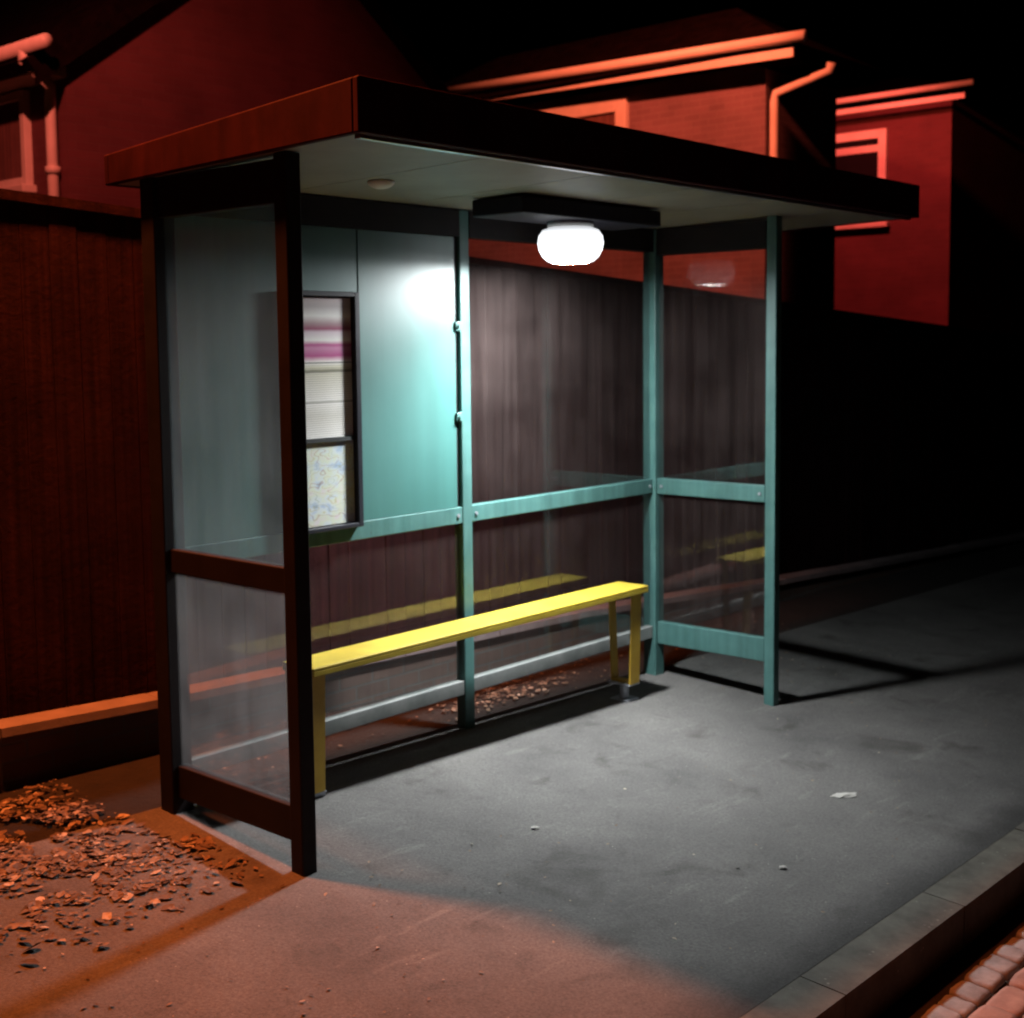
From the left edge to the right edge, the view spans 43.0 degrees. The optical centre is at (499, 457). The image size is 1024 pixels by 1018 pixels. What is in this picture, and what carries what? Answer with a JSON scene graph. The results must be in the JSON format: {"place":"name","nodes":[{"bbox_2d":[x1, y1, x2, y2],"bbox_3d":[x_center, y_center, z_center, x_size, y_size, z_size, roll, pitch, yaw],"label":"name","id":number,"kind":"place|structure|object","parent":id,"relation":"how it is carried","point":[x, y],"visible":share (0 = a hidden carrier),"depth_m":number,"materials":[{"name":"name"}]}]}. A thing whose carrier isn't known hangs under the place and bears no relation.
{"place":"outdoors","nodes":[
{"label":"outdoors","id":0,"kind":"place"},
{"bbox_2d":[0,565,1023,1017],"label":"pavement","id":1,"kind":"structure","parent":0,"point":[710,841],"depth_m":4.92,"materials":[{"name":"grey concrete"}]},
{"bbox_2d":[282,581,647,797],"bbox_3d":[-0.055,1.073,6.170,0.200,0.623,2.345,4,7,42],"label":"bench","id":2,"kind":"object","parent":1,"relation":"on","point":[348,657],"visible":0.77,"depth_m":6.02,"materials":[{"name":"yellow paint"}]},
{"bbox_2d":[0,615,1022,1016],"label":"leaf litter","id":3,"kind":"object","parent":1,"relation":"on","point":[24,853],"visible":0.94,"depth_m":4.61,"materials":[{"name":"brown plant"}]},
{"bbox_2d":[104,75,919,876],"bbox_3d":[0.400,0.062,6.173,1.457,2.880,4.112,4,7,42],"label":"bus shelter","id":4,"kind":"object","parent":1,"relation":"on","point":[306,283],"visible":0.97,"depth_m":5.36,"materials":[{"name":"paint"}]},
{"bbox_2d":[832,792,856,797],"bbox_3d":[1.506,1.475,5.692,0.144,0.010,0.064,-2,5,-14],"label":"litter scrap","id":5,"kind":"object","parent":1,"relation":"on","point":[846,795],"visible":1,"depth_m":5.68,"materials":[{"name":"paper"}]},
{"bbox_2d":[0,528,1023,851],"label":"back verge","id":6,"kind":"structure","parent":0,"point":[130,788],"depth_m":6.71,"materials":[{"name":"brown soil"}]},
{"bbox_2d":[0,188,1023,718],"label":"board fence","id":7,"kind":"object","parent":6,"relation":"on","point":[902,436],"visible":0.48,"depth_m":8.18,"materials":[{"name":"brown wood"}]},
{"bbox_2d":[0,532,1023,791],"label":"wall","id":8,"kind":"structure","parent":6,"relation":"on","point":[46,746],"depth_m":6.61,"materials":[{"name":"concrete"}]},
{"bbox_2d":[378,0,1023,101],"label":"sky","id":9,"kind":"structure","parent":0,"point":[982,41],"materials":[{"name":"black"}]},
{"bbox_2d":[878,900,1023,1017],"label":"road","id":10,"kind":"structure","parent":0,"point":[924,996],"depth_m":4.47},
{"bbox_2d":[740,822,1023,1017],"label":"kerb","id":11,"kind":"structure","parent":10,"relation":"on","point":[878,969],"depth_m":4.39,"materials":[{"name":"concrete"}]},
{"bbox_2d":[921,927,1023,1017],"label":"gutter setts","id":12,"kind":"structure","parent":10,"relation":"on","point":[991,973],"depth_m":4.36,"materials":[{"name":"stone"}]},
{"bbox_2d":[968,968,1023,1017],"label":"road brick paving","id":13,"kind":"structure","parent":0,"point":[1006,1002],"depth_m":4.23,"materials":[{"name":"brick"}]},
{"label":"garden ground","id":14,"kind":"structure","parent":0,"visible":0},
{"bbox_2d":[0,0,450,208],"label":"gabled house","id":15,"kind":"structure","parent":14,"relation":"on","point":[86,86],"depth_m":11.83,"materials":[{"name":"brick"}]},
{"bbox_2d":[0,89,36,192],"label":"window","id":16,"kind":"structure","parent":15,"relation":"in","point":[16,158],"depth_m":11.63,"materials":[{"name":"white paint"}]},
{"bbox_2d":[444,8,882,308],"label":"hipped house","id":17,"kind":"structure","parent":14,"relation":"on","point":[737,79],"depth_m":15.09,"materials":[{"name":"brick"}]},
{"bbox_2d":[540,96,628,127],"bbox_3d":[0.979,-3.645,16.049,1.490,1.390,0.090,4,7,42],"label":"window","id":18,"kind":"structure","parent":17,"relation":"in","point":[614,111],"depth_m":15.72,"materials":[{"name":"white paint"}]},
{"bbox_2d":[834,78,1023,336],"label":"house","id":19,"kind":"structure","parent":14,"relation":"on","point":[952,255],"depth_m":19.75,"materials":[{"name":"brick"}]},
{"bbox_2d":[835,128,889,230],"bbox_3d":[5.469,-4.259,19.998,1.120,1.470,0.160,4,7,42],"label":"window","id":20,"kind":"structure","parent":19,"relation":"in","point":[861,152],"depth_m":19.88,"materials":[{"name":"white paint"}]}
]}

